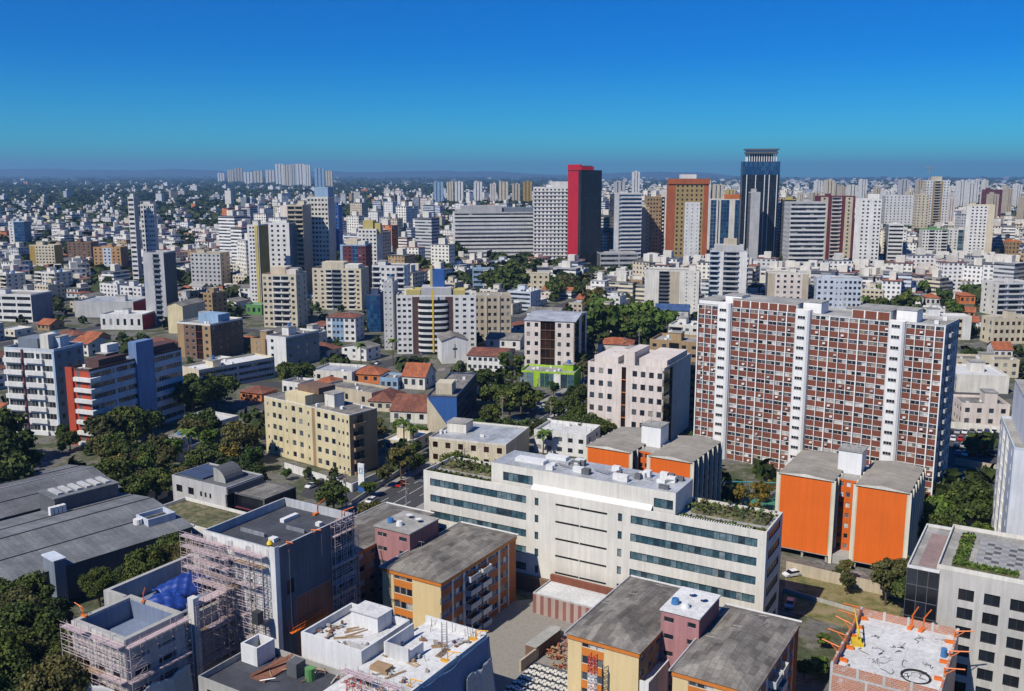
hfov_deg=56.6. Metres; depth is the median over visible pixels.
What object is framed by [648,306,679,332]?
tree
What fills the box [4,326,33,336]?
house
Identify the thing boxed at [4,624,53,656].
tree
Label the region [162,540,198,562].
tree
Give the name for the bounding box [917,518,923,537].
tree
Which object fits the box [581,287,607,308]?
tree
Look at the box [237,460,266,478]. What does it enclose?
tree
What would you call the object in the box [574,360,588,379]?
tree
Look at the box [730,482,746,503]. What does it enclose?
tree
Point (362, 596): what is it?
window
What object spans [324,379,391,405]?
house
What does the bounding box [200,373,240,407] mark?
tree
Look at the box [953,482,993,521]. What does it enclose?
tree
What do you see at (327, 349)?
house
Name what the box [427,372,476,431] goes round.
office block
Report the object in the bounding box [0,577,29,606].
tree
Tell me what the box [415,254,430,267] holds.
tree
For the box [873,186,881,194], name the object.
apartment tower
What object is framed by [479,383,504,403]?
tree
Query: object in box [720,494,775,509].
sports court
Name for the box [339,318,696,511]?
pavement
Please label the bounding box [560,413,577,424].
tree
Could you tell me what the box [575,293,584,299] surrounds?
house
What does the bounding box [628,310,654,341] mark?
tree
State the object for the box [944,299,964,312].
tree
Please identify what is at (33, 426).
window
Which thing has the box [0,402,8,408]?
house
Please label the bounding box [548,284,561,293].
tree
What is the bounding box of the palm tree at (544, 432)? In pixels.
[534,428,552,454]
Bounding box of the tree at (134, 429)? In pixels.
[123,420,146,443]
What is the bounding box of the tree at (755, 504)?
[749,502,765,508]
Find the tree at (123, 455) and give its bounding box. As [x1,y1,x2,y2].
[107,452,133,472]
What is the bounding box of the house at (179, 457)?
[168,430,200,461]
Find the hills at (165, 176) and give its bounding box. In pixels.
[3,175,611,178]
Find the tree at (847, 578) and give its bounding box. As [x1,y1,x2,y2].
[839,571,856,594]
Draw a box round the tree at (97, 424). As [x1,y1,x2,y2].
[83,413,124,436]
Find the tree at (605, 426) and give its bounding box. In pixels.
[589,417,616,436]
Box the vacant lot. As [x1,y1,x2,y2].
[783,575,903,627]
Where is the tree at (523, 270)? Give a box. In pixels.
[520,268,527,283]
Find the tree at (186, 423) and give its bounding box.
[173,417,205,440]
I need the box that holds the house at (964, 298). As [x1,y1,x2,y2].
[954,292,975,303]
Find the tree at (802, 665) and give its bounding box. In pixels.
[797,658,813,677]
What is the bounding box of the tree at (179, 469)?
[171,466,190,475]
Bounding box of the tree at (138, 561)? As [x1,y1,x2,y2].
[120,543,166,582]
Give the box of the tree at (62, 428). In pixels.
[58,424,68,433]
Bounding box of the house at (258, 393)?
[239,385,277,401]
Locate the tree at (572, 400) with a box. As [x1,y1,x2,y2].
[561,392,580,408]
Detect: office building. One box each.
[172,461,263,508]
[423,450,782,614]
[597,249,637,269]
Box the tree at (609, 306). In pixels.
[590,304,623,331]
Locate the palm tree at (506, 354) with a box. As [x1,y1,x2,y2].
[499,351,511,381]
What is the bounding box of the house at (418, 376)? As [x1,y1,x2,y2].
[401,362,435,389]
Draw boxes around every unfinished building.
[71,553,234,690]
[198,633,346,690]
[203,497,355,656]
[301,600,409,669]
[324,615,486,690]
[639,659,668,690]
[829,607,959,690]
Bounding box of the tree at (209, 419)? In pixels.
[183,408,222,429]
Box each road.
[0,286,696,515]
[0,297,1013,469]
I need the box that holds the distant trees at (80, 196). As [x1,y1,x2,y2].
[0,176,1023,572]
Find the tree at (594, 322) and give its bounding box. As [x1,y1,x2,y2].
[585,311,603,342]
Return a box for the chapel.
[436,330,467,363]
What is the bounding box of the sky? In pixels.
[0,0,1023,176]
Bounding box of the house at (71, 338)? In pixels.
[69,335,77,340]
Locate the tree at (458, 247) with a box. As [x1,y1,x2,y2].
[454,242,467,255]
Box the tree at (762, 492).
[748,480,769,507]
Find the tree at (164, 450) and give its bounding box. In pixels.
[153,445,175,471]
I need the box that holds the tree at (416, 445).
[409,440,421,453]
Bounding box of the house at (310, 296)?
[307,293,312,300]
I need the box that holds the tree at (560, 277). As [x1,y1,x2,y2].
[556,275,563,280]
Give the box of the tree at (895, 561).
[887,558,902,567]
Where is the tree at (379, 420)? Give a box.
[377,417,383,424]
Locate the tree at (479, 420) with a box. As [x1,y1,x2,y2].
[473,417,486,422]
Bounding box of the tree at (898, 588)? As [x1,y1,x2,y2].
[887,576,905,600]
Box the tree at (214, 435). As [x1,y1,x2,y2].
[196,427,220,443]
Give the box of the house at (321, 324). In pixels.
[315,321,325,329]
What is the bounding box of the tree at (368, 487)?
[359,481,377,495]
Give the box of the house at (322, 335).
[307,323,326,342]
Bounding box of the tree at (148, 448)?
[136,441,161,460]
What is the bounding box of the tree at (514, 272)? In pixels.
[503,263,530,283]
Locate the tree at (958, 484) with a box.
[950,477,992,497]
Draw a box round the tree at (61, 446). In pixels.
[57,442,66,452]
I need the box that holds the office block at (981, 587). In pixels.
[935,524,1023,690]
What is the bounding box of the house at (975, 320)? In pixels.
[970,315,978,327]
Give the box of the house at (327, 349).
[319,342,340,356]
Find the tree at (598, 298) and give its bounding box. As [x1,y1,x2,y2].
[588,292,615,310]
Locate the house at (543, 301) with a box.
[541,298,546,304]
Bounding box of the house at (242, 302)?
[227,297,248,307]
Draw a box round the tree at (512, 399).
[494,389,521,417]
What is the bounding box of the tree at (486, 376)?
[468,368,497,386]
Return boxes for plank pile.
[333,635,362,638]
[344,628,364,632]
[345,629,367,635]
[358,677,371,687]
[384,670,405,678]
[431,643,446,647]
[435,648,449,657]
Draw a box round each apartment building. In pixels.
[0,268,25,289]
[0,288,53,321]
[0,322,4,340]
[2,331,84,435]
[8,218,31,243]
[29,241,63,264]
[34,267,72,295]
[34,278,65,301]
[65,338,184,445]
[67,238,97,258]
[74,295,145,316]
[93,243,128,267]
[100,279,128,295]
[100,308,154,329]
[120,280,144,295]
[166,297,204,333]
[176,263,190,272]
[177,311,243,358]
[182,353,274,383]
[185,247,208,256]
[190,249,230,286]
[190,287,227,311]
[230,260,238,282]
[233,270,248,283]
[250,329,273,354]
[262,265,308,327]
[264,380,378,475]
[266,323,319,366]
[308,299,309,315]
[312,261,368,309]
[326,312,363,341]
[366,287,383,331]
[372,260,410,291]
[383,274,397,349]
[429,417,528,462]
[445,276,463,288]
[454,266,471,273]
[467,347,515,371]
[476,292,510,339]
[480,283,505,291]
[492,256,509,262]
[507,284,540,309]
[525,269,549,289]
[534,419,599,457]
[577,265,588,272]
[587,344,690,440]
[603,291,625,304]
[603,301,612,331]
[616,275,640,283]
[644,264,700,313]
[650,330,696,423]
[668,316,696,334]
[708,238,748,296]
[765,267,808,298]
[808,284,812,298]
[812,273,861,308]
[861,282,883,299]
[902,248,911,257]
[918,226,947,251]
[922,303,944,312]
[923,307,971,339]
[945,226,964,252]
[952,388,1009,425]
[956,351,1019,377]
[980,276,1023,314]
[980,309,1023,343]
[1001,238,1021,254]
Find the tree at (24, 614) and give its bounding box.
[0,600,65,630]
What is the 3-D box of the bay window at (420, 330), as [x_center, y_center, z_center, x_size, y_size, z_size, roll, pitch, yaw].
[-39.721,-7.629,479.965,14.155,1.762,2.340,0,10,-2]
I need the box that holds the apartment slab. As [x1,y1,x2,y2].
[693,292,959,497]
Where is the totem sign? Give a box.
[358,463,365,492]
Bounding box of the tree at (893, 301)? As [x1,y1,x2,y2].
[889,296,904,305]
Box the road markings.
[383,385,587,504]
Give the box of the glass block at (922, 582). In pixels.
[903,523,951,622]
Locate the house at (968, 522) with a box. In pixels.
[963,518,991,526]
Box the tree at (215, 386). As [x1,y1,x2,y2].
[201,378,222,407]
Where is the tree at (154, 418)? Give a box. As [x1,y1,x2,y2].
[137,409,165,440]
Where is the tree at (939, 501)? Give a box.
[922,495,953,517]
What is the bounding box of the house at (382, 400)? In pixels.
[367,387,406,411]
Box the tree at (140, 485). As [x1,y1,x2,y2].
[117,474,151,495]
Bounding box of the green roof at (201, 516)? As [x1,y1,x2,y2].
[164,497,246,537]
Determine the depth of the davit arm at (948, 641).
153.93 m
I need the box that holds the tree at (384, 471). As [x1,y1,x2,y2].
[375,463,393,487]
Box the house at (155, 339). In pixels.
[153,337,177,346]
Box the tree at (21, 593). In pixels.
[0,585,49,618]
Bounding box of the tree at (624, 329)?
[617,321,639,338]
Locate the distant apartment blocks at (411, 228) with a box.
[0,176,1023,304]
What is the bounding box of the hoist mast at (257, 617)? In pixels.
[244,556,263,636]
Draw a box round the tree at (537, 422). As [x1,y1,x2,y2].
[528,418,543,429]
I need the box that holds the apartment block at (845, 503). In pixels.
[775,440,925,567]
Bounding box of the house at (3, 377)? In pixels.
[0,369,7,388]
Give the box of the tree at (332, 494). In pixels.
[314,476,350,508]
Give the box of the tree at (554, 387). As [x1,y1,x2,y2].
[547,381,559,395]
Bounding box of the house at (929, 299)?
[922,293,940,305]
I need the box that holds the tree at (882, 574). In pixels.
[870,557,906,605]
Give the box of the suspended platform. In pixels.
[289,534,327,633]
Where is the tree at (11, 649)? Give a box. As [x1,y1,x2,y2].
[0,625,31,690]
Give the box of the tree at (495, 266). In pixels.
[488,264,499,269]
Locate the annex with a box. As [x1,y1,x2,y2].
[234,480,295,511]
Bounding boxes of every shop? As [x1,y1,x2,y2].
[246,302,263,314]
[520,360,580,387]
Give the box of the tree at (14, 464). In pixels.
[0,450,35,482]
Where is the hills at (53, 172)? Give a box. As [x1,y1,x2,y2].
[0,169,739,177]
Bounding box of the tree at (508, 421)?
[496,417,512,424]
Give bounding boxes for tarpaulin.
[146,591,187,610]
[149,569,210,596]
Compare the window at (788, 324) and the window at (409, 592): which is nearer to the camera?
the window at (409, 592)
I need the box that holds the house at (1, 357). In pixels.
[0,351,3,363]
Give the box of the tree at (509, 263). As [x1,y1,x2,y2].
[498,259,521,269]
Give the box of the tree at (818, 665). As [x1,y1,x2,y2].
[809,654,829,677]
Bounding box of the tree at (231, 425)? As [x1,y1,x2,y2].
[220,420,242,435]
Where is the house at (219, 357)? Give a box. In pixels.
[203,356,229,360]
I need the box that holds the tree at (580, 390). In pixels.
[564,384,587,401]
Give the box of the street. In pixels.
[925,470,994,498]
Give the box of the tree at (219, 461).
[215,456,238,464]
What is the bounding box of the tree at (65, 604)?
[42,596,74,628]
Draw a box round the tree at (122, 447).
[104,440,138,456]
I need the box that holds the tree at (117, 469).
[93,457,134,480]
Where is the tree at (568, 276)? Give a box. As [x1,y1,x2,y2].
[561,273,578,282]
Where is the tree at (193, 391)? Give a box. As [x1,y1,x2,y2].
[172,379,209,412]
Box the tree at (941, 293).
[934,288,951,298]
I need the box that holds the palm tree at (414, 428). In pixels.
[405,424,420,440]
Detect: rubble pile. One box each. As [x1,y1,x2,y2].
[324,631,332,638]
[326,623,334,630]
[334,620,343,628]
[344,678,355,684]
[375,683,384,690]
[381,669,393,675]
[399,676,405,683]
[411,654,420,662]
[419,635,425,641]
[433,639,440,646]
[452,639,463,647]
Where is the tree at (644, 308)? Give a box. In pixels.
[625,304,650,316]
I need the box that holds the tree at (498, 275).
[487,270,513,288]
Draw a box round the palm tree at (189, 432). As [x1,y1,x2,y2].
[178,427,199,450]
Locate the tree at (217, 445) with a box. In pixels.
[212,442,240,457]
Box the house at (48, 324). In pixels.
[36,318,64,330]
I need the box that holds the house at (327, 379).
[317,376,343,382]
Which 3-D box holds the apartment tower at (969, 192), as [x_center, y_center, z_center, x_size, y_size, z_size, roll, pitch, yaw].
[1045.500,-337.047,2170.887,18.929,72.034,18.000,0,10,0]
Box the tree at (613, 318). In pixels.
[592,303,624,332]
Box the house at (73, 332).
[60,329,85,335]
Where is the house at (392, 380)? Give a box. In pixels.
[380,372,401,389]
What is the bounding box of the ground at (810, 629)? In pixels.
[0,177,1023,690]
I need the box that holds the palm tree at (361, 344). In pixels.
[355,342,366,364]
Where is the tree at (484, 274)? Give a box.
[476,268,495,283]
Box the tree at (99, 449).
[93,442,114,458]
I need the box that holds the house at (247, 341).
[243,335,255,349]
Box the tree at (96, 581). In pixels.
[77,566,116,606]
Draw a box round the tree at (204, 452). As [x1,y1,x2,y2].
[184,440,224,465]
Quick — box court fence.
[721,481,775,498]
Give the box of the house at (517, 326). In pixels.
[511,321,523,331]
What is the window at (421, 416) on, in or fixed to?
in the house at (413, 407)
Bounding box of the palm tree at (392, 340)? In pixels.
[387,338,398,365]
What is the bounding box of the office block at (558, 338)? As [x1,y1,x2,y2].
[524,310,586,366]
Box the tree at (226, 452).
[219,441,239,457]
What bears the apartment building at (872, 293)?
on the ground at (810, 629)
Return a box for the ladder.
[441,622,447,648]
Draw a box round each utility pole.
[342,471,351,507]
[400,481,409,505]
[500,395,503,419]
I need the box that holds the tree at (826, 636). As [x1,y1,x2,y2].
[815,632,830,647]
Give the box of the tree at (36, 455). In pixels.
[26,449,44,466]
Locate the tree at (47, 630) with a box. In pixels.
[12,622,73,661]
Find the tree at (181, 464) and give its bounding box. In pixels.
[169,461,192,474]
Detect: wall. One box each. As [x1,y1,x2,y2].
[284,463,379,491]
[351,464,409,505]
[519,648,538,671]
[783,587,858,612]
[786,561,902,599]
[951,422,999,432]
[955,458,996,468]
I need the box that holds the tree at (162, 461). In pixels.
[155,454,175,468]
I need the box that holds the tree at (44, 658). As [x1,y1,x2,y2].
[35,650,65,662]
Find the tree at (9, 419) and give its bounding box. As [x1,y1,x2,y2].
[0,406,27,433]
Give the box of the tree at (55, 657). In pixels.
[13,653,63,685]
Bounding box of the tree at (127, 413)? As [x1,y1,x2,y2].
[103,405,147,432]
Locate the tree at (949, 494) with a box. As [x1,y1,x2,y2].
[938,489,965,517]
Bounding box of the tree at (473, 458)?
[465,454,480,460]
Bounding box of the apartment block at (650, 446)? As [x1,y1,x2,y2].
[584,415,722,500]
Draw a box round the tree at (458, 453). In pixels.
[439,450,464,460]
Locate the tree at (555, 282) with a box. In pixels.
[546,279,566,291]
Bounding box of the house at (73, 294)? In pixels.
[66,290,90,297]
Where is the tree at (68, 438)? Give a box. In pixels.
[56,430,81,450]
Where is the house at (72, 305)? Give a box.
[70,301,74,311]
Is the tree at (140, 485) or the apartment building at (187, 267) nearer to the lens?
the tree at (140, 485)
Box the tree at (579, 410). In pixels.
[566,405,586,415]
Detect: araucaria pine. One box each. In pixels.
[498,354,524,382]
[866,297,886,304]
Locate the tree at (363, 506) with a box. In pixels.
[356,500,382,513]
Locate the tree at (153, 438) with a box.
[146,433,167,446]
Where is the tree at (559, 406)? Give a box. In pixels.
[544,396,565,419]
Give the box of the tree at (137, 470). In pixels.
[133,467,147,475]
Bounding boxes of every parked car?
[305,482,317,488]
[317,478,324,485]
[365,496,377,502]
[395,480,406,486]
[782,568,801,577]
[784,597,795,608]
[950,435,955,440]
[953,442,958,447]
[954,428,960,433]
[955,449,961,455]
[957,435,963,440]
[962,449,968,455]
[990,450,995,455]
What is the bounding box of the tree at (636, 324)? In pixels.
[626,316,653,343]
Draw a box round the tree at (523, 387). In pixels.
[510,379,535,413]
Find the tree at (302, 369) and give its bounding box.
[288,361,315,377]
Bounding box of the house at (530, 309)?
[526,306,564,315]
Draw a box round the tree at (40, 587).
[14,570,55,603]
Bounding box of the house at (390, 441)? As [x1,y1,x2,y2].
[383,420,431,450]
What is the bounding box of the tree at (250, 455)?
[239,446,264,465]
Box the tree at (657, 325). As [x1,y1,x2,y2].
[637,313,664,341]
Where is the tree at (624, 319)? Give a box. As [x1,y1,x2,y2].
[612,314,628,333]
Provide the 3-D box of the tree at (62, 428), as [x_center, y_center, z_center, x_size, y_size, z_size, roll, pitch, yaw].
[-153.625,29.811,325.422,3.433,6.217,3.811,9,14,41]
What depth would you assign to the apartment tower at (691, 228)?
908.12 m
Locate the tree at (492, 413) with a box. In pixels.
[480,403,501,422]
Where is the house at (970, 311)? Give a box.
[960,306,975,315]
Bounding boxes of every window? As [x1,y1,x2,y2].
[6,352,20,357]
[7,364,21,369]
[8,376,22,381]
[9,387,23,393]
[10,399,24,405]
[24,353,33,358]
[25,365,34,370]
[26,377,35,382]
[27,389,37,394]
[28,401,38,406]
[29,412,39,417]
[31,424,40,429]
[41,354,51,359]
[42,366,52,371]
[44,378,53,383]
[45,390,54,395]
[46,402,55,407]
[47,414,56,419]
[48,425,56,431]
[90,368,113,376]
[91,378,114,387]
[92,389,115,398]
[93,400,115,409]
[116,363,134,371]
[117,373,135,382]
[118,383,136,392]
[119,393,137,402]
[154,352,179,362]
[155,361,180,372]
[156,371,181,381]
[156,381,181,392]
[157,393,174,401]
[158,401,182,411]
[164,409,183,419]
[177,484,182,491]
[189,487,193,494]
[200,367,236,375]
[239,360,272,368]
[239,366,273,375]
[240,373,273,381]
[353,416,361,471]
[360,579,364,586]
[360,592,364,599]
[378,531,406,603]
[394,413,398,418]
[394,585,399,593]
[395,600,400,607]
[400,587,406,594]
[401,601,406,609]
[407,589,411,596]
[407,603,412,610]
[419,300,446,303]
[419,306,446,309]
[419,311,446,314]
[419,317,446,320]
[419,323,446,326]
[419,329,446,331]
[419,414,423,419]
[420,334,436,337]
[420,340,436,343]
[420,346,436,349]
[430,478,525,502]
[431,494,525,519]
[431,510,525,536]
[438,528,525,553]
[441,581,450,589]
[441,592,450,604]
[441,607,450,618]
[454,585,461,595]
[454,599,462,609]
[454,613,462,622]
[457,377,475,402]
[457,385,475,410]
[457,393,475,417]
[464,401,475,417]
[465,566,474,574]
[465,580,475,587]
[466,594,475,601]
[466,608,475,615]
[488,562,496,573]
[488,576,496,586]
[488,589,496,600]
[488,602,497,613]
[497,448,501,453]
[500,556,506,565]
[500,569,506,578]
[500,582,506,591]
[500,595,506,604]
[504,472,532,484]
[516,561,525,569]
[555,555,578,561]
[555,572,577,577]
[556,504,578,509]
[556,521,578,526]
[556,538,578,543]
[580,526,606,532]
[580,543,606,549]
[580,560,605,566]
[580,577,605,584]
[581,508,606,514]
[582,642,588,647]
[582,655,587,663]
[582,671,588,680]
[589,645,596,649]
[596,616,705,689]
[596,676,602,684]
[598,660,603,668]
[617,566,620,573]
[618,513,621,520]
[618,531,621,538]
[630,551,755,584]
[630,569,754,602]
[631,515,757,546]
[631,533,756,565]
[639,445,718,498]
[640,410,644,415]
[654,498,672,509]
[656,412,660,417]
[689,681,696,686]
[695,323,958,493]
[697,683,704,688]
[705,686,713,690]
[765,592,775,611]
[766,574,776,595]
[767,556,777,577]
[768,538,778,558]
[769,521,779,539]
[787,323,794,326]
[810,346,817,349]
[819,347,826,350]
[821,316,828,319]
[829,338,837,341]
[829,348,836,351]
[831,317,838,320]
[836,481,855,547]
[838,349,846,352]
[839,339,847,342]
[840,318,848,321]
[848,350,855,353]
[849,329,857,333]
[849,340,856,343]
[850,319,857,322]
[858,351,866,355]
[859,330,867,334]
[859,341,866,344]
[860,320,868,323]
[868,342,876,345]
[868,352,876,356]
[869,331,877,335]
[870,321,878,324]
[878,353,885,357]
[879,332,887,336]
[879,343,886,346]
[880,321,888,325]
[904,356,912,360]
[905,345,913,349]
[906,335,913,338]
[907,324,914,327]
[914,357,922,361]
[915,347,922,350]
[916,325,924,328]
[916,336,923,339]
[924,358,931,362]
[925,337,933,340]
[925,348,932,351]
[926,326,934,329]
[934,360,941,363]
[935,338,942,341]
[935,349,942,352]
[936,327,943,330]
[954,681,965,690]
[955,625,970,638]
[956,607,972,620]
[956,663,967,675]
[957,644,968,657]
[958,588,973,601]
[975,686,990,690]
[977,668,992,681]
[978,649,994,663]
[980,631,996,644]
[982,612,998,626]
[984,593,999,607]
[1002,674,1018,687]
[1004,655,1020,669]
[1006,637,1022,650]
[1008,618,1023,631]
[1010,599,1023,612]
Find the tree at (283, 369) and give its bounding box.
[276,361,296,378]
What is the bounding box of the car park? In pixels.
[949,428,999,464]
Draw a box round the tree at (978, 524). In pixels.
[970,520,993,530]
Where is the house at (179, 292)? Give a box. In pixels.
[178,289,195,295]
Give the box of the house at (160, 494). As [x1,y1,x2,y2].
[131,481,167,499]
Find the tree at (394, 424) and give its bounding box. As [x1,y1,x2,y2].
[392,420,400,429]
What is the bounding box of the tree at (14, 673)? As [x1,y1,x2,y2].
[0,656,48,690]
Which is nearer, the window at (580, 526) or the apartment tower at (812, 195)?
the window at (580, 526)
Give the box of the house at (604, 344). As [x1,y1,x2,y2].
[597,337,635,353]
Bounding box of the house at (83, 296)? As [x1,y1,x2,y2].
[78,292,104,298]
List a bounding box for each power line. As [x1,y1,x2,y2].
[57,330,643,622]
[353,386,586,515]
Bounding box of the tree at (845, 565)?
[838,559,854,571]
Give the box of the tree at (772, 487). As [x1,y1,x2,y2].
[767,479,775,491]
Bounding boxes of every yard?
[300,479,355,506]
[482,599,573,690]
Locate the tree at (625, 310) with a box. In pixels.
[614,303,640,315]
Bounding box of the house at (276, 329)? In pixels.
[270,325,286,332]
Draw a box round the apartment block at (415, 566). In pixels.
[354,502,518,629]
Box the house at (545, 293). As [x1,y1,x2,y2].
[541,290,559,300]
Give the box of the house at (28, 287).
[23,284,33,289]
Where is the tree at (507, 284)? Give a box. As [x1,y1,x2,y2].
[487,280,513,291]
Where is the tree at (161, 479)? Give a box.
[143,467,171,500]
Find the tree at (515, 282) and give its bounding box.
[511,279,527,288]
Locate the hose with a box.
[900,669,930,683]
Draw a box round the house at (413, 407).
[389,393,427,423]
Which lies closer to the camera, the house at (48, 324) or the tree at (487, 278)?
the house at (48, 324)
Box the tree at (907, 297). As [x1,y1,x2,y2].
[895,288,921,306]
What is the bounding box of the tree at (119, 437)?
[98,430,127,447]
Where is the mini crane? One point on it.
(858, 641)
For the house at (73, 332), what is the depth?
521.25 m
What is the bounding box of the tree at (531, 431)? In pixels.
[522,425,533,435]
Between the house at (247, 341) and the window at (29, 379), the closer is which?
the window at (29, 379)
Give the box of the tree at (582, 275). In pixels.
[579,272,591,283]
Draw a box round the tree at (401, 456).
[386,445,415,478]
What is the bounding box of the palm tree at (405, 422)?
[395,416,412,440]
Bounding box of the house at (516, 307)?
[511,299,521,314]
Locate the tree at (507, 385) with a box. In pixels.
[501,382,521,411]
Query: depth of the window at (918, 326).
262.92 m
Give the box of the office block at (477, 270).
[472,265,493,287]
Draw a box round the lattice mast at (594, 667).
[587,652,597,690]
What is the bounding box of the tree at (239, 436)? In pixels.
[219,427,253,460]
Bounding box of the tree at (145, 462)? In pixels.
[131,455,155,469]
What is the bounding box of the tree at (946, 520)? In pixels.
[918,509,961,531]
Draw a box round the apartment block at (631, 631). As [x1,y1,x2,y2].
[564,575,801,690]
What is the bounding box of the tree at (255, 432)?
[240,423,262,446]
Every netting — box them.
[75,682,113,690]
[144,664,193,690]
[417,636,495,690]
[467,657,494,690]
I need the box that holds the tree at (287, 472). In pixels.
[280,468,291,479]
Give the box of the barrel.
[940,647,946,657]
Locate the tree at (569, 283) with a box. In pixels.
[562,280,574,286]
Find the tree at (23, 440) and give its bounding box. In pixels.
[0,428,37,455]
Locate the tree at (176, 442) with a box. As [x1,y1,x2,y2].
[162,436,184,454]
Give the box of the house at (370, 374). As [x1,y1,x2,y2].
[354,366,390,383]
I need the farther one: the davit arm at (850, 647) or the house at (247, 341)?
the house at (247, 341)
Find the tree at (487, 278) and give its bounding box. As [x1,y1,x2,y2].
[484,276,489,286]
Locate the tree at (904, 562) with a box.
[897,558,909,574]
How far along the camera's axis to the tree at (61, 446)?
309.20 m
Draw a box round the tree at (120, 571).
[112,564,128,583]
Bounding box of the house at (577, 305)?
[568,300,586,311]
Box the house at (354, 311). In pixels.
[345,310,364,313]
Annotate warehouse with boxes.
[0,464,121,520]
[0,475,194,600]
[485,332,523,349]
[954,359,1009,393]
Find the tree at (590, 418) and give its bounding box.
[570,412,599,425]
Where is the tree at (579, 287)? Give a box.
[573,281,585,294]
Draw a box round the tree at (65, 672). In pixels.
[13,649,93,690]
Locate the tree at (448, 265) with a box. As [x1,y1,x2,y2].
[439,260,454,272]
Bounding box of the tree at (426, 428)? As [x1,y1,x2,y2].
[418,425,428,430]
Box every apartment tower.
[127,193,142,279]
[140,201,158,251]
[142,250,178,325]
[217,173,224,180]
[227,170,233,181]
[234,168,242,181]
[243,172,252,183]
[247,220,269,302]
[253,171,262,182]
[263,219,296,266]
[265,170,274,182]
[275,164,283,184]
[280,200,312,293]
[283,164,290,185]
[290,164,296,185]
[296,164,304,185]
[304,164,310,185]
[307,187,336,267]
[314,167,324,186]
[325,170,332,186]
[335,202,342,253]
[340,238,372,291]
[358,220,382,264]
[396,265,475,353]
[434,181,443,201]
[447,181,453,200]
[455,181,462,201]
[474,181,481,200]
[490,182,495,200]
[499,181,507,200]
[512,183,519,200]
[523,180,531,201]
[533,182,567,259]
[614,181,624,192]
[632,171,639,192]
[640,204,648,258]
[644,194,664,254]
[660,189,666,253]
[665,174,709,256]
[683,202,699,256]
[707,199,717,252]
[711,184,723,198]
[717,194,739,243]
[725,188,735,193]
[778,196,796,257]
[797,192,803,200]
[808,191,820,200]
[813,179,822,195]
[815,193,855,259]
[823,179,834,195]
[834,183,840,195]
[838,185,845,195]
[846,184,857,200]
[852,194,881,263]
[858,179,867,197]
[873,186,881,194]
[880,189,892,197]
[881,194,913,225]
[883,221,903,260]
[897,179,908,194]
[905,190,914,194]
[912,192,929,229]
[915,179,922,193]
[922,165,949,225]
[947,196,955,222]
[955,179,966,206]
[963,182,976,206]
[963,202,994,252]
[971,179,979,202]
[979,179,988,203]
[981,188,1002,217]
[986,192,998,218]
[991,379,1023,535]
[1001,187,1012,213]
[1012,183,1022,206]
[1016,195,1023,218]
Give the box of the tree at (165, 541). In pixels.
[155,532,201,546]
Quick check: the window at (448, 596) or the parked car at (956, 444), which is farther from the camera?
the parked car at (956, 444)
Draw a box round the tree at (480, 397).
[477,388,490,405]
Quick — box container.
[525,626,560,656]
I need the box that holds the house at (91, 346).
[72,335,110,356]
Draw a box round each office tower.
[453,205,532,257]
[567,164,601,266]
[609,191,641,258]
[738,149,780,256]
[746,188,760,260]
[782,198,825,265]
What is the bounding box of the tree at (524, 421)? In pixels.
[518,418,531,425]
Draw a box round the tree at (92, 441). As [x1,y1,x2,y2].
[86,431,112,449]
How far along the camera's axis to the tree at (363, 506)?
237.64 m
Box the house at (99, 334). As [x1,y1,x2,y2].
[84,331,111,338]
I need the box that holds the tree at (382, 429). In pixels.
[377,423,388,436]
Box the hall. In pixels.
[655,303,690,318]
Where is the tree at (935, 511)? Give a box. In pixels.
[927,507,965,525]
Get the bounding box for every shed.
[184,407,238,429]
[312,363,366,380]
[503,662,567,690]
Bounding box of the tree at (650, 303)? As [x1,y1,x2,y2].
[631,300,655,306]
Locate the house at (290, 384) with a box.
[282,375,313,391]
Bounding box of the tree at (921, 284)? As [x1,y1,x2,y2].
[917,280,930,292]
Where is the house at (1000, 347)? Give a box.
[987,341,1013,355]
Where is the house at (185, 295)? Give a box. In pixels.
[178,290,191,300]
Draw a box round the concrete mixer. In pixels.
[267,540,272,546]
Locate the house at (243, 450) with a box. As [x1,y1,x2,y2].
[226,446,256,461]
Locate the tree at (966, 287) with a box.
[959,283,971,290]
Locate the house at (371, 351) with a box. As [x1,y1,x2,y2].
[340,340,380,360]
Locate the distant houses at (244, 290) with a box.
[2,180,1020,304]
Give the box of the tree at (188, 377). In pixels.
[183,373,201,383]
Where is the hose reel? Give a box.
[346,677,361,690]
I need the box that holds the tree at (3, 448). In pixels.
[0,439,8,454]
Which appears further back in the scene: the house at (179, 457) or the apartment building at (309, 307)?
the apartment building at (309, 307)
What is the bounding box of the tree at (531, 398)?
[520,390,539,415]
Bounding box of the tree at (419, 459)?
[409,454,422,470]
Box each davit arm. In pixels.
[74,602,87,617]
[312,498,324,515]
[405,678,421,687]
[440,651,460,662]
[469,630,488,640]
[822,638,847,662]
[828,628,853,649]
[835,616,856,636]
[838,609,863,628]
[843,603,867,620]
[907,606,918,630]
[918,609,931,632]
[934,667,965,681]
[939,650,969,663]
[945,631,973,643]
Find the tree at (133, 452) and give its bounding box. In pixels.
[127,445,139,456]
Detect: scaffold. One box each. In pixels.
[60,617,128,690]
[123,613,195,690]
[179,531,270,656]
[186,582,243,672]
[190,534,235,662]
[330,511,360,610]
[340,664,401,690]
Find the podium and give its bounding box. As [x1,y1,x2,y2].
[533,573,613,622]
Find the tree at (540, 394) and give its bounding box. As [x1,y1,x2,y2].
[533,391,543,404]
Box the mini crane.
[851,609,863,647]

